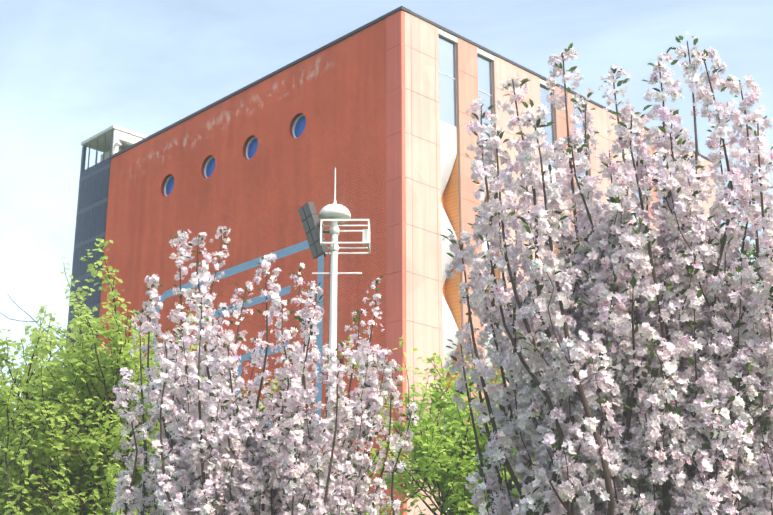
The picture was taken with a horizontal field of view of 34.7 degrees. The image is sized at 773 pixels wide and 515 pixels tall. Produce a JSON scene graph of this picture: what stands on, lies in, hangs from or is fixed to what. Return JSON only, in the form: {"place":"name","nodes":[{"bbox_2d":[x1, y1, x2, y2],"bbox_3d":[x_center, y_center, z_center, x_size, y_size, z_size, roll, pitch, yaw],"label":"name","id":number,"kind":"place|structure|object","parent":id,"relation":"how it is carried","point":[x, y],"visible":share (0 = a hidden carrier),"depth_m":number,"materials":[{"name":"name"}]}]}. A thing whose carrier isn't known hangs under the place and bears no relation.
{"place":"outdoors","nodes":[
{"label":"outdoors","id":0,"kind":"place"},
{"bbox_2d":[81,125,147,161],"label":"rooftop structure","id":1,"kind":"object","parent":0,"point":[126,138],"visible":0.23,"depth_m":77.41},
{"bbox_2d":[114,137,120,145],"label":"security camera","id":2,"kind":"object","parent":1,"relation":"attached to","point":[117,144],"visible":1,"depth_m":75.85,"materials":[{"name":"white paint"}]},
{"bbox_2d":[0,238,277,514],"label":"maple tree","id":3,"kind":"object","parent":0,"point":[39,444],"depth_m":13.72,"materials":[{"name":"green plant"}]},
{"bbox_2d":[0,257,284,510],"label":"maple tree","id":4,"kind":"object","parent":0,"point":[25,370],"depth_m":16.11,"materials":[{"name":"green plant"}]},
{"bbox_2d":[110,226,419,514],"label":"blossoming tree","id":5,"kind":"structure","parent":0,"point":[256,475],"depth_m":9.89,"materials":[{"name":"plant"}]},
{"bbox_2d":[298,202,329,258],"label":"floodlight bank","id":6,"kind":"structure","parent":0,"point":[315,218],"depth_m":39.85,"materials":[{"name":"grey metal"}]},
{"bbox_2d":[298,203,322,257],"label":"floodlight lenses","id":7,"kind":"object","parent":6,"relation":"attached to","point":[307,229],"visible":1,"depth_m":40.07,"materials":[{"name":"grey glass"}]},
{"bbox_2d":[0,0,772,446],"label":"sky","id":8,"kind":"structure","parent":0,"point":[71,71],"materials":[{"name":"blue"}]},
{"bbox_2d":[313,335,540,514],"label":"young tree","id":9,"kind":"object","parent":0,"point":[444,460],"depth_m":12.26,"materials":[{"name":"green plant"}]},
{"bbox_2d":[441,31,772,514],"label":"crabapple tree","id":10,"kind":"object","parent":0,"point":[752,489],"depth_m":6.70,"materials":[{"name":"pink plant"}]},
{"bbox_2d":[707,146,772,279],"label":"tree","id":11,"kind":"object","parent":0,"point":[753,252],"depth_m":14.12,"materials":[{"name":"plant"}]},
{"label":"ground","id":12,"kind":"structure","parent":0,"visible":0},
{"bbox_2d":[64,130,112,365],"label":"stair tower steel frame","id":13,"kind":"object","parent":12,"relation":"on","point":[94,205],"visible":0.21,"depth_m":76.16,"materials":[{"name":"grey metal"}]},
{"bbox_2d":[67,157,110,400],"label":"side wall","id":14,"kind":"structure","parent":13,"relation":"attached to","point":[100,227],"depth_m":75.60,"materials":[{"name":"blue glass"}]},
{"bbox_2d":[94,18,385,513],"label":"brick wall","id":15,"kind":"structure","parent":12,"relation":"on","point":[336,93],"depth_m":62.67,"materials":[{"name":"red brick"}]},
{"bbox_2d":[161,113,302,196],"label":"porthole reveal sleeves","id":16,"kind":"object","parent":15,"relation":"in","point":[244,152],"visible":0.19,"depth_m":65.64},
{"bbox_2d":[164,114,304,195],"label":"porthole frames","id":17,"kind":"structure","parent":16,"relation":"in","point":[250,141],"depth_m":65.67,"materials":[{"name":"grey metal"}]},
{"bbox_2d":[166,116,305,195],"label":"round window","id":18,"kind":"structure","parent":17,"relation":"in","point":[299,130],"depth_m":65.48,"materials":[{"name":"blue glass"}]},
{"bbox_2d":[160,111,307,198],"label":"porthole brick rings","id":19,"kind":"object","parent":15,"relation":"attached to","point":[243,158],"visible":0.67,"depth_m":65.48,"materials":[{"name":"red brick"}]},
{"bbox_2d":[152,240,323,507],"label":"wall stripes","id":20,"kind":"object","parent":15,"relation":"attached to","point":[284,252],"visible":0.35,"depth_m":61.06,"materials":[{"name":"paint"}]},
{"bbox_2d":[110,6,410,158],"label":"roof coping","id":21,"kind":"object","parent":15,"relation":"on","point":[274,73],"visible":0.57,"depth_m":65.13,"materials":[{"name":"grey metal"}]},
{"bbox_2d":[386,10,406,514],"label":"red corner panels","id":22,"kind":"object","parent":15,"relation":"attached to","point":[395,216],"visible":0.65,"depth_m":55.65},
{"bbox_2d":[319,168,350,513],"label":"floodlight mast","id":23,"kind":"object","parent":12,"relation":"on","point":[334,210],"visible":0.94,"depth_m":39.78,"materials":[{"name":"white metal"}]},
{"bbox_2d":[327,251,329,424],"bbox_3d":[-2.106,2.257,39.084,0.623,6.509,0.038,-3,-18,9],"label":"stripe edge","id":24,"kind":"object","parent":23,"relation":"attached to","point":[329,309],"visible":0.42,"depth_m":39.33,"materials":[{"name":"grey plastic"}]},
{"bbox_2d":[312,219,369,273],"bbox_3d":[-1.462,-0.266,39.994,1.850,1.670,1.100,0,-18,1],"label":"mast head frame","id":25,"kind":"object","parent":23,"relation":"attached to","point":[366,236],"visible":0.75,"depth_m":39.72,"materials":[{"name":"white paint"}]},
{"bbox_2d":[397,43,667,494],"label":"wall joints","id":26,"kind":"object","parent":12,"relation":"on","point":[458,141],"depth_m":59.76,"materials":[{"name":"beige"}]},
{"bbox_2d":[441,128,581,404],"bbox_3d":[9.107,8.146,61.384,19.549,26.350,0.975,17,-25,-41],"label":"slot timber lining","id":27,"kind":"object","parent":26,"relation":"in","point":[450,205],"depth_m":58.22,"materials":[{"name":"orange wood"}]},
{"bbox_2d":[439,71,584,179],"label":"slot window frames","id":28,"kind":"structure","parent":26,"relation":"in","point":[490,95],"depth_m":60.32,"materials":[{"name":"grey metal"}]},
{"bbox_2d":[440,121,640,511],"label":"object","id":29,"kind":"object","parent":26,"relation":"attached to","point":[448,144],"visible":0.04,"depth_m":57.95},
{"bbox_2d":[439,36,666,204],"bbox_3d":[9.421,-6.647,65.906,19.490,4.680,0.020,17,-25,-41],"label":"window","id":30,"kind":"structure","parent":26,"relation":"in","point":[447,91],"depth_m":61.46,"materials":[{"name":"glass"}]},
{"bbox_2d":[457,37,661,427],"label":"peach panels","id":31,"kind":"object","parent":26,"relation":"attached to","point":[467,73],"visible":0.17,"depth_m":60.02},
{"bbox_2d":[404,11,716,514],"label":"cream panels","id":32,"kind":"object","parent":26,"relation":"attached to","point":[423,256],"visible":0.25,"depth_m":57.35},
{"bbox_2d":[455,43,666,195],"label":"slot reveals","id":33,"kind":"object","parent":26,"relation":"attached to","point":[492,99],"visible":0.04,"depth_m":61.92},
{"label":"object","id":34,"kind":"object","parent":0,"visible":0},
{"bbox_2d":[438,28,659,139],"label":"lintel","id":35,"kind":"structure","parent":34,"relation":"on","point":[454,39],"depth_m":62.13,"materials":[{"name":"concrete"}]},
{"bbox_2d":[411,11,710,161],"bbox_3d":[10.268,-8.758,67.588,26.928,0.138,0.610,17,-25,-41],"label":"roof coping","id":36,"kind":"object","parent":35,"relation":"on","point":[490,51],"visible":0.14,"depth_m":63.15,"materials":[{"name":"grey metal"}]}
]}

